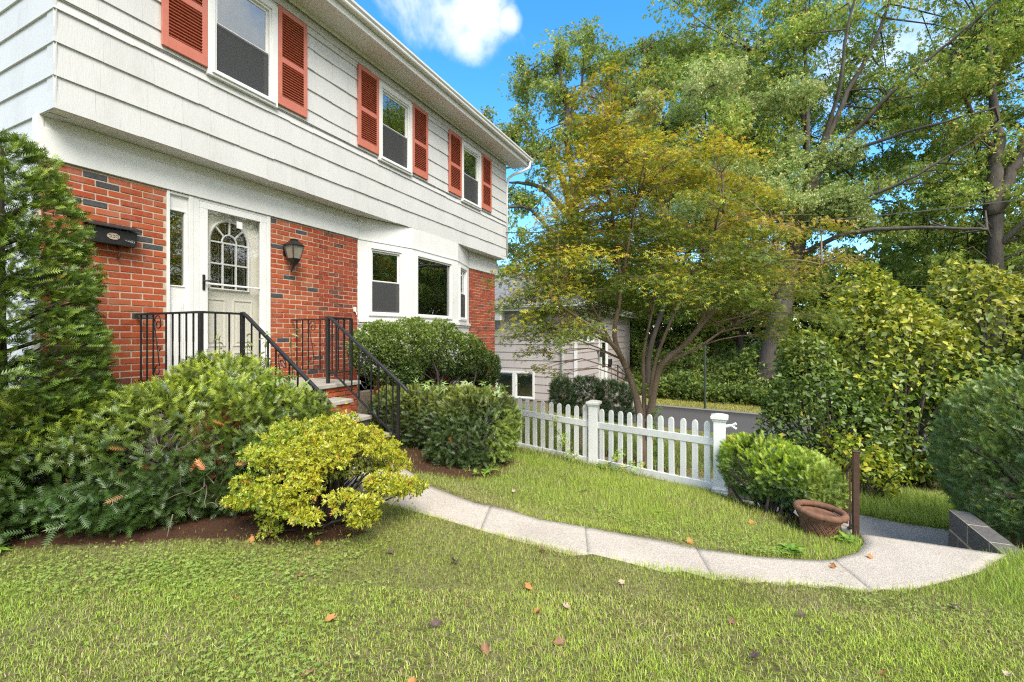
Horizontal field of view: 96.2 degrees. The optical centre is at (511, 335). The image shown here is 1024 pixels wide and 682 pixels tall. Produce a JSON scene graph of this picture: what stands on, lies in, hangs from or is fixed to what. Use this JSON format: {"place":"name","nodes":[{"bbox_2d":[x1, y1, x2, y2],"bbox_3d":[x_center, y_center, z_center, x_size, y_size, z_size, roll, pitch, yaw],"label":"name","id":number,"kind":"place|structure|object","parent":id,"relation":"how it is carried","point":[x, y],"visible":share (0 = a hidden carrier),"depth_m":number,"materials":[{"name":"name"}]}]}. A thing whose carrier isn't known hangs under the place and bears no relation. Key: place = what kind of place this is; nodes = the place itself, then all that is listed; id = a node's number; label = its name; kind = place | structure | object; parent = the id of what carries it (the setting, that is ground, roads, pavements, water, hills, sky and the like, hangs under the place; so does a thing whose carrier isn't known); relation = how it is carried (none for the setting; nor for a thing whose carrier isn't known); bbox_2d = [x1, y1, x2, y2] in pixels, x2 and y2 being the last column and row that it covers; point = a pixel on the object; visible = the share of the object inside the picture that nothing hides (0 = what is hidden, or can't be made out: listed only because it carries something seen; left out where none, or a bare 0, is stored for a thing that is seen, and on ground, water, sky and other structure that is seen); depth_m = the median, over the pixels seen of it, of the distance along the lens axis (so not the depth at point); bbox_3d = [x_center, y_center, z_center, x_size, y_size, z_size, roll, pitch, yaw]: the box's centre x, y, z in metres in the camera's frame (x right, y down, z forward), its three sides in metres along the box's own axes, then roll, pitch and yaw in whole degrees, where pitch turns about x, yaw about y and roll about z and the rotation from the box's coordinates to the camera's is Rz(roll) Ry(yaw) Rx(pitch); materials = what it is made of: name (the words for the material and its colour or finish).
{"place":"outdoors","nodes":[
{"label":"outdoors","id":0,"kind":"place"},
{"bbox_2d":[0,333,1023,681],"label":"ground","id":1,"kind":"structure","parent":0,"point":[224,527],"depth_m":2.67,"materials":[{"name":"green plant"}]},
{"bbox_2d":[0,538,14,552],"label":"weed","id":2,"kind":"object","parent":1,"relation":"on","point":[2,547],"visible":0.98,"depth_m":3.08,"materials":[{"name":"green plant"}]},
{"bbox_2d":[0,127,136,520],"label":"yew tree","id":3,"kind":"object","parent":1,"relation":"on","point":[82,326],"visible":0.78,"depth_m":3.50,"materials":[{"name":"green plant"}]},
{"bbox_2d":[0,348,340,547],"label":"yew bush","id":4,"kind":"object","parent":1,"relation":"on","point":[124,497],"visible":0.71,"depth_m":3.48,"materials":[{"name":"green plant"}]},
{"bbox_2d":[214,327,300,377],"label":"seedling","id":5,"kind":"object","parent":4,"relation":"on","point":[251,344],"visible":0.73,"depth_m":4.68,"materials":[{"name":"green plant"}]},
{"bbox_2d":[232,362,310,395],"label":"vine","id":6,"kind":"object","parent":4,"relation":"on","point":[282,378],"visible":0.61,"depth_m":4.43,"materials":[{"name":"green plant"}]},
{"bbox_2d":[248,535,254,542],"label":"fallen leaf","id":7,"kind":"object","parent":1,"relation":"on","point":[251,538],"visible":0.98,"depth_m":3.24,"materials":[{"name":"orange plant"}]},
{"bbox_2d":[132,377,390,472],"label":"front steps","id":8,"kind":"structure","parent":1,"relation":"on","point":[334,389],"depth_m":5.67,"materials":[{"name":"red brick"}]},
{"bbox_2d":[134,311,330,414],"bbox_3d":[-2.930,0.621,4.718,2.474,1.759,0.470,0,0,26],"label":"iron railing","id":9,"kind":"object","parent":8,"relation":"on","point":[282,353],"visible":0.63,"depth_m":4.76,"materials":[{"name":"black metal"}]},
{"bbox_2d":[291,316,408,447],"bbox_3d":[-2.250,0.630,6.136,2.474,1.777,0.440,0,0,26],"label":"iron railing","id":10,"kind":"object","parent":8,"relation":"on","point":[352,339],"visible":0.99,"depth_m":5.86,"materials":[{"name":"black metal"}]},
{"bbox_2d":[0,0,532,477],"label":"house","id":11,"kind":"structure","parent":1,"relation":"on","point":[218,152],"depth_m":6.41,"materials":[{"name":"paint"}]},
{"bbox_2d":[81,218,141,258],"bbox_3d":[-4.180,-1.002,4.809,0.180,0.375,0.455,0,0,26],"label":"mailbox","id":12,"kind":"object","parent":11,"relation":"attached to","point":[114,236],"visible":0.96,"depth_m":4.79,"materials":[{"name":"black metal"}]},
{"bbox_2d":[199,201,266,378],"bbox_3d":[-3.642,-0.542,6.073,0.115,2.245,0.908,0,0,26],"label":"storm door","id":13,"kind":"structure","parent":11,"relation":"in","point":[204,207],"depth_m":5.97,"materials":[{"name":"white plastic"}]},
{"bbox_2d":[208,210,258,373],"bbox_3d":[-3.768,-0.535,6.134,0.069,2.230,0.888,0,0,26],"label":"inner door","id":14,"kind":"structure","parent":11,"relation":"in","point":[221,299],"depth_m":6.18,"materials":[{"name":"beige paint"}]},
{"bbox_2d":[205,0,277,108],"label":"window","id":15,"kind":"structure","parent":11,"relation":"in","point":[233,60],"depth_m":5.92,"materials":[{"name":"white paint"}]},
{"bbox_2d":[283,239,304,271],"bbox_3d":[-3.214,-1.175,6.744,0.253,0.474,0.212,0,0,26],"label":"wall lantern","id":16,"kind":"object","parent":11,"relation":"attached to","point":[292,250],"depth_m":6.69,"materials":[{"name":"black metal"}]},
{"bbox_2d":[368,245,403,316],"bbox_3d":[-2.347,-0.988,8.524,0.103,1.255,0.740,0,0,41],"label":"window","id":17,"kind":"structure","parent":11,"relation":"in","point":[385,298],"depth_m":8.51,"materials":[{"name":"white paint"}]},
{"bbox_2d":[377,80,411,175],"bbox_3d":[-2.170,-3.803,8.528,0.123,1.395,0.930,0,0,26],"label":"window","id":18,"kind":"structure","parent":11,"relation":"in","point":[395,149],"depth_m":8.54,"materials":[{"name":"white paint"}]},
{"bbox_2d":[357,216,470,371],"bbox_3d":[-1.871,-0.710,9.766,0.656,2.780,3.814,0,0,26],"label":"bay window","id":19,"kind":"structure","parent":11,"relation":"in","point":[412,241],"depth_m":8.90,"materials":[{"name":"white paint"}]},
{"bbox_2d":[415,254,452,319],"bbox_3d":[-1.632,-0.988,9.640,0.095,1.255,1.300,0,0,26],"label":"window","id":20,"kind":"structure","parent":11,"relation":"in","point":[417,256],"depth_m":9.73,"materials":[{"name":"white paint"}]},
{"bbox_2d":[459,265,466,320],"bbox_3d":[-1.181,-0.988,10.868,0.095,1.255,0.680,0,0,8],"label":"window","id":21,"kind":"structure","parent":11,"relation":"in","point":[462,271],"depth_m":10.98,"materials":[{"name":"white paint"}]},
{"bbox_2d":[460,140,481,210],"bbox_3d":[-0.987,-3.800,10.994,0.123,1.400,0.910,0,0,26],"label":"window","id":22,"kind":"structure","parent":11,"relation":"in","point":[471,188],"depth_m":11.07,"materials":[{"name":"white paint"}]},
{"bbox_2d":[505,199,1022,232],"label":"overhead cable","id":23,"kind":"object","parent":11,"relation":"attached to","point":[839,218],"visible":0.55,"depth_m":13.48,"materials":[{"name":"rubber"}]},
{"bbox_2d":[301,668,313,676],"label":"fallen leaf","id":24,"kind":"object","parent":1,"relation":"on","point":[308,671],"visible":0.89,"depth_m":1.99,"materials":[{"name":"beige plant"}]},
{"bbox_2d":[302,532,321,538],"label":"weed","id":25,"kind":"object","parent":1,"relation":"on","point":[311,536],"visible":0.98,"depth_m":3.30,"materials":[{"name":"green plant"}]},
{"bbox_2d":[219,391,428,538],"bbox_3d":[-1.484,0.988,3.699,1.652,1.103,1.401,0,0,26],"label":"azalea","id":26,"kind":"object","parent":1,"relation":"on","point":[322,455],"visible":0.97,"depth_m":3.32,"materials":[{"name":"yellow plant"}]},
{"bbox_2d":[325,613,338,620],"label":"fallen leaf","id":27,"kind":"object","parent":1,"relation":"on","point":[330,617],"visible":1,"depth_m":2.37,"materials":[{"name":"orange plant"}]},
{"bbox_2d":[408,676,416,681],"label":"fallen leaf","id":28,"kind":"object","parent":1,"relation":"on","point":[412,679],"visible":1,"depth_m":1.95,"materials":[{"name":"orange plant"}]},
{"bbox_2d":[345,315,501,415],"bbox_3d":[-1.530,0.553,8.806,1.540,1.847,4.279,0,0,26],"label":"holly bush","id":29,"kind":"object","parent":1,"relation":"on","point":[420,366],"visible":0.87,"depth_m":7.96,"materials":[{"name":"green plant"}]},
{"bbox_2d":[429,617,441,626],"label":"fallen leaf","id":30,"kind":"object","parent":1,"relation":"on","point":[435,621],"visible":1,"depth_m":2.35,"materials":[{"name":"grey plant"}]},
{"bbox_2d":[366,382,524,469],"bbox_3d":[-1.042,1.082,5.831,2.407,1.040,1.378,0,0,26],"label":"yew bush","id":31,"kind":"object","parent":1,"relation":"on","point":[453,447],"visible":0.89,"depth_m":5.50,"materials":[{"name":"green plant"}]},
{"bbox_2d":[413,378,518,396],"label":"ivy","id":32,"kind":"object","parent":31,"relation":"on","point":[495,392],"visible":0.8,"depth_m":5.72,"materials":[{"name":"green plant"}]},
{"bbox_2d":[468,468,497,474],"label":"weed","id":33,"kind":"object","parent":1,"relation":"on","point":[484,472],"visible":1,"depth_m":4.95,"materials":[{"name":"green plant"}]},
{"bbox_2d":[480,641,489,654],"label":"fallen leaf","id":34,"kind":"object","parent":1,"relation":"on","point":[484,648],"visible":1,"depth_m":2.16,"materials":[{"name":"orange plant"}]},
{"bbox_2d":[0,490,1022,681],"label":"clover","id":35,"kind":"object","parent":1,"relation":"on","point":[229,659],"visible":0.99,"depth_m":2.70,"materials":[{"name":"green plant"}]},
{"bbox_2d":[525,582,532,589],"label":"fallen leaf","id":36,"kind":"object","parent":1,"relation":"on","point":[528,585],"visible":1,"depth_m":2.73,"materials":[{"name":"orange plant"}]},
{"bbox_2d":[553,636,566,644],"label":"fallen leaf","id":37,"kind":"object","parent":1,"relation":"on","point":[558,641],"visible":1,"depth_m":2.22,"materials":[{"name":"brown plant"}]},
{"bbox_2d":[546,373,580,415],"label":"evergreen hedge","id":38,"kind":"object","parent":1,"relation":"on","point":[567,389],"visible":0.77,"depth_m":14.83,"materials":[{"name":"green plant"}]},
{"bbox_2d":[495,272,640,413],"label":"house","id":39,"kind":"structure","parent":1,"relation":"on","point":[511,371],"depth_m":17.74,"materials":[{"name":"grey"}]},
{"bbox_2d":[495,311,504,325],"bbox_3d":[-0.564,-0.656,17.870,0.520,0.608,0.466,0,0,26],"label":"air conditioner","id":40,"kind":"object","parent":39,"relation":"attached to","point":[498,317],"visible":0.32,"depth_m":17.63,"materials":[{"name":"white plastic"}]},
{"bbox_2d":[495,371,513,395],"bbox_3d":[-0.281,1.890,17.906,0.840,1.060,0.115,0,0,26],"label":"window","id":41,"kind":"structure","parent":39,"relation":"in","point":[512,372],"depth_m":17.75,"materials":[{"name":"white paint"}]},
{"bbox_2d":[514,371,534,399],"bbox_3d":[0.481,1.890,17.541,0.840,1.060,0.115,0,0,26],"label":"window","id":42,"kind":"structure","parent":39,"relation":"in","point":[516,373],"depth_m":17.55,"materials":[{"name":"white paint"}]},
{"bbox_2d":[582,315,588,343],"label":"window","id":43,"kind":"structure","parent":39,"relation":"in","point":[586,339],"depth_m":17.74,"materials":[{"name":"white paint"}]},
{"bbox_2d":[598,337,607,380],"bbox_3d":[3.963,1.025,20.116,0.120,1.950,1.500,0,0,26],"label":"front door","id":44,"kind":"structure","parent":39,"relation":"in","point":[603,374],"depth_m":20.19,"materials":[{"name":"white paint"}]},
{"bbox_2d":[571,374,606,417],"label":"evergreen hedge","id":45,"kind":"object","parent":1,"relation":"on","point":[585,387],"visible":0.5,"depth_m":15.03,"materials":[{"name":"green plant"}]},
{"bbox_2d":[551,416,644,472],"bbox_3d":[1.115,1.483,6.066,1.349,0.717,0.217,0,0,38],"label":"vine","id":46,"kind":"object","parent":1,"relation":"on","point":[608,464],"visible":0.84,"depth_m":5.97,"materials":[{"name":"green plant"}]},
{"bbox_2d":[486,396,736,495],"bbox_3d":[1.081,1.400,6.223,3.659,1.070,0.433,0,0,39],"label":"picket fence","id":47,"kind":"object","parent":1,"relation":"on","point":[592,423],"visible":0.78,"depth_m":5.88,"materials":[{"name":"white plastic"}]},
{"bbox_2d":[594,377,634,423],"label":"evergreen hedge","id":48,"kind":"object","parent":1,"relation":"on","point":[620,387],"visible":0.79,"depth_m":14.53,"materials":[{"name":"green plant"}]},
{"bbox_2d":[602,364,641,406],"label":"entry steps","id":49,"kind":"structure","parent":1,"relation":"on","point":[618,366],"depth_m":18.82,"materials":[{"name":"concrete"}]},
{"bbox_2d":[590,277,656,346],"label":"woodland tree","id":50,"kind":"object","parent":1,"relation":"on","point":[639,327],"visible":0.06,"depth_m":31.78,"materials":[{"name":"green plant"}]},
{"bbox_2d":[479,15,771,330],"bbox_3d":[6.705,-8.586,29.222,20.543,25.886,8.904,0,0,0],"label":"broadleaf tree","id":51,"kind":"object","parent":1,"relation":"on","point":[561,59],"visible":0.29,"depth_m":27.89,"materials":[{"name":"green plant"}]},
{"bbox_2d":[607,267,724,362],"bbox_3d":[8.194,-1.154,25.828,6.920,5.932,5.480,0,0,26],"label":"woodland tree","id":52,"kind":"object","parent":1,"relation":"on","point":[671,339],"visible":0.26,"depth_m":25.56,"materials":[{"name":"green plant"}]},
{"bbox_2d":[481,60,882,465],"bbox_3d":[2.237,-0.959,6.559,5.047,5.836,4.410,0,0,26],"label":"maple tree","id":53,"kind":"object","parent":1,"relation":"on","point":[732,287],"visible":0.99,"depth_m":6.14,"materials":[{"name":"green plant"}]},
{"bbox_2d":[652,405,668,467],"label":"ivy","id":54,"kind":"object","parent":53,"relation":"attached to","point":[656,428],"visible":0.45,"depth_m":6.52,"materials":[{"name":"green plant"}]},
{"bbox_2d":[685,537,692,543],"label":"fallen leaf","id":55,"kind":"object","parent":1,"relation":"on","point":[688,540],"visible":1,"depth_m":3.60,"materials":[{"name":"plant"}]},
{"bbox_2d":[704,345,705,408],"bbox_3d":[7.540,1.675,17.955,0.090,2.850,0.086,0,0,26],"label":"street pole","id":56,"kind":"object","parent":1,"relation":"on","point":[704,376],"visible":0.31,"depth_m":17.92,"materials":[{"name":"grey metal"}]},
{"bbox_2d":[656,254,769,356],"bbox_3d":[12.438,-1.765,29.628,7.347,6.796,6.175,0,0,-6],"label":"woodland tree","id":57,"kind":"object","parent":1,"relation":"on","point":[721,336],"visible":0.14,"depth_m":29.55,"materials":[{"name":"green plant"}]},
{"bbox_2d":[501,391,945,430],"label":"kerb","id":58,"kind":"structure","parent":1,"relation":"on","point":[690,407],"depth_m":17.97,"materials":[{"name":"concrete"}]},
{"bbox_2d":[728,619,736,623],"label":"fallen leaf","id":59,"kind":"object","parent":1,"relation":"on","point":[733,621],"visible":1,"depth_m":2.48,"materials":[{"name":"brown plant"}]},
{"bbox_2d":[669,269,822,363],"bbox_3d":[12.421,-1.109,24.460,6.468,5.747,6.584,0,0,-21],"label":"woodland tree","id":60,"kind":"object","parent":1,"relation":"on","point":[739,343],"visible":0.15,"depth_m":23.93,"materials":[{"name":"green plant"}]},
{"bbox_2d":[621,55,880,386],"bbox_3d":[10.313,-4.050,19.822,11.319,14.236,5.206,0,0,-2],"label":"locust tree","id":61,"kind":"object","parent":1,"relation":"on","point":[831,200],"visible":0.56,"depth_m":19.11,"materials":[{"name":"green plant"}]},
{"bbox_2d":[748,650,760,657],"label":"fallen leaf","id":62,"kind":"object","parent":1,"relation":"on","point":[754,654],"visible":1,"depth_m":2.17,"materials":[{"name":"grey plant"}]},
{"bbox_2d":[496,187,1023,354],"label":"woods","id":63,"kind":"object","parent":1,"relation":"on","point":[875,253],"visible":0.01,"depth_m":31.26,"materials":[{"name":"green plant"}]},
{"bbox_2d":[715,429,851,516],"bbox_3d":[2.680,1.395,4.593,1.214,0.839,0.929,0,0,26],"label":"yew bush","id":64,"kind":"object","parent":1,"relation":"on","point":[786,492],"visible":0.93,"depth_m":4.39,"materials":[{"name":"green plant"}]},
{"bbox_2d":[748,265,822,333],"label":"woodland tree","id":65,"kind":"object","parent":1,"relation":"on","point":[753,328],"visible":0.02,"depth_m":35.96,"materials":[{"name":"green plant"}]},
{"bbox_2d":[775,542,805,554],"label":"weed","id":66,"kind":"object","parent":1,"relation":"on","point":[791,546],"visible":0.98,"depth_m":3.56,"materials":[{"name":"green plant"}]},
{"bbox_2d":[761,255,860,344],"bbox_3d":[19.891,-2.018,30.982,6.289,6.929,6.593,0,0,26],"label":"woodland tree","id":67,"kind":"object","parent":1,"relation":"on","point":[816,327],"visible":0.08,"depth_m":30.44,"materials":[{"name":"green plant"}]},
{"bbox_2d":[614,0,1023,388],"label":"broadleaf tree","id":68,"kind":"object","parent":1,"relation":"on","point":[804,29],"visible":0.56,"depth_m":20.58,"materials":[{"name":"green plant"}]},
{"bbox_2d":[793,499,849,538],"bbox_3d":[2.665,1.607,3.973,0.408,0.273,0.409,0,0,26],"label":"flower pot","id":69,"kind":"object","parent":1,"relation":"on","point":[814,519],"visible":0.96,"depth_m":3.90,"materials":[{"name":"ceramic"}]},
{"bbox_2d":[628,336,1022,417],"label":"undergrowth","id":70,"kind":"object","parent":1,"relation":"on","point":[686,383],"visible":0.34,"depth_m":20.91,"materials":[{"name":"green plant"}]},
{"bbox_2d":[737,326,929,485],"bbox_3d":[4.986,1.149,7.508,2.325,2.651,2.087,0,0,-2],"label":"tall shrub","id":71,"kind":"object","parent":1,"relation":"on","point":[803,364],"visible":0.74,"depth_m":7.32,"materials":[{"name":"green plant"}]},
{"bbox_2d":[828,450,859,536],"bbox_3d":[3.192,1.742,4.445,0.054,1.515,1.155,0,0,26],"label":"post","id":72,"kind":"object","parent":1,"relation":"on","point":[854,465],"visible":0.45,"depth_m":3.93,"materials":[{"name":"brown wood"}]},
{"bbox_2d":[830,530,860,544],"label":"weed","id":73,"kind":"object","parent":1,"relation":"on","point":[843,536],"visible":0.92,"depth_m":3.80,"materials":[{"name":"green plant"}]},
{"bbox_2d":[792,258,925,352],"bbox_3d":[20.273,-1.402,27.124,6.641,5.903,5.752,0,0,26],"label":"woodland tree","id":74,"kind":"object","parent":1,"relation":"on","point":[894,276],"visible":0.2,"depth_m":26.04,"materials":[{"name":"green plant"}]},
{"bbox_2d":[815,411,917,497],"bbox_3d":[5.209,1.804,6.584,1.423,1.311,1.182,0,0,18],"label":"tall shrub","id":75,"kind":"object","parent":1,"relation":"on","point":[891,476],"visible":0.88,"depth_m":6.64,"materials":[{"name":"green plant"}]},
{"bbox_2d":[842,248,934,336],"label":"woodland tree","id":76,"kind":"object","parent":1,"relation":"on","point":[897,254],"visible":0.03,"depth_m":31.01,"materials":[{"name":"green plant"}]},
{"bbox_2d":[813,259,1009,494],"bbox_3d":[6.520,0.556,7.648,2.469,3.840,2.731,0,0,2],"label":"tall shrub","id":77,"kind":"object","parent":1,"relation":"on","point":[893,368],"visible":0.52,"depth_m":7.45,"materials":[{"name":"green plant"}]},
{"bbox_2d":[879,0,1023,354],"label":"broadleaf tree","id":78,"kind":"object","parent":1,"relation":"on","point":[957,79],"visible":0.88,"depth_m":18.78,"materials":[{"name":"green plant"}]},
{"bbox_2d":[889,241,1023,337],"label":"woodland tree","id":79,"kind":"object","parent":1,"relation":"on","point":[923,262],"visible":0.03,"depth_m":27.83,"materials":[{"name":"green plant"}]},
{"bbox_2d":[897,258,1023,482],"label":"tall shrub","id":80,"kind":"object","parent":1,"relation":"on","point":[977,285],"visible":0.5,"depth_m":7.84,"materials":[{"name":"green plant"}]},
{"bbox_2d":[923,362,1023,543],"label":"yew bush","id":81,"kind":"object","parent":1,"relation":"on","point":[948,444],"visible":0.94,"depth_m":4.62,"materials":[{"name":"green plant"}]},
{"bbox_2d":[948,510,1023,556],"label":"retaining wall","id":82,"kind":"structure","parent":1,"relation":"on","point":[970,528],"depth_m":4.12,"materials":[{"name":"concrete"}]},
{"bbox_2d":[1002,670,1012,675],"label":"fallen leaf","id":83,"kind":"object","parent":1,"relation":"on","point":[1006,673],"visible":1,"depth_m":2.12,"materials":[{"name":"white plant"}]},
{"bbox_2d":[343,458,1003,591],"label":"path","id":84,"kind":"structure","parent":0,"point":[894,562],"depth_m":3.46,"materials":[{"name":"concrete"}]},
{"bbox_2d":[354,0,1023,329],"label":"sky","id":85,"kind":"structure","parent":0,"point":[468,44],"materials":[{"name":"blue"}]},
{"bbox_2d":[505,392,939,453],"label":"road","id":86,"kind":"structure","parent":0,"point":[745,422],"depth_m":15.83,"materials":[{"name":"grey asphalt"}]},
{"bbox_2d":[726,483,773,500],"bbox_3d":[2.772,1.800,5.269,0.800,0.160,0.160,0,0,34],"label":"concrete edging","id":87,"kind":"object","parent":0,"point":[733,494],"depth_m":5.31,"materials":[{"name":"grey concrete"}]},
{"bbox_2d":[686,476,947,545],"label":"driveway","id":88,"kind":"structure","parent":0,"point":[888,528],"depth_m":5.54,"materials":[{"name":"grey asphalt"}]},
{"bbox_2d":[801,285,928,286],"bbox_3d":[19.363,-1.819,12.614,20.500,0.573,0.011,0,0,13],"label":"overhead cable","id":89,"kind":"object","parent":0,"point":[844,286],"visible":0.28,"depth_m":14.73,"materials":[{"name":"rubber"}]}
]}

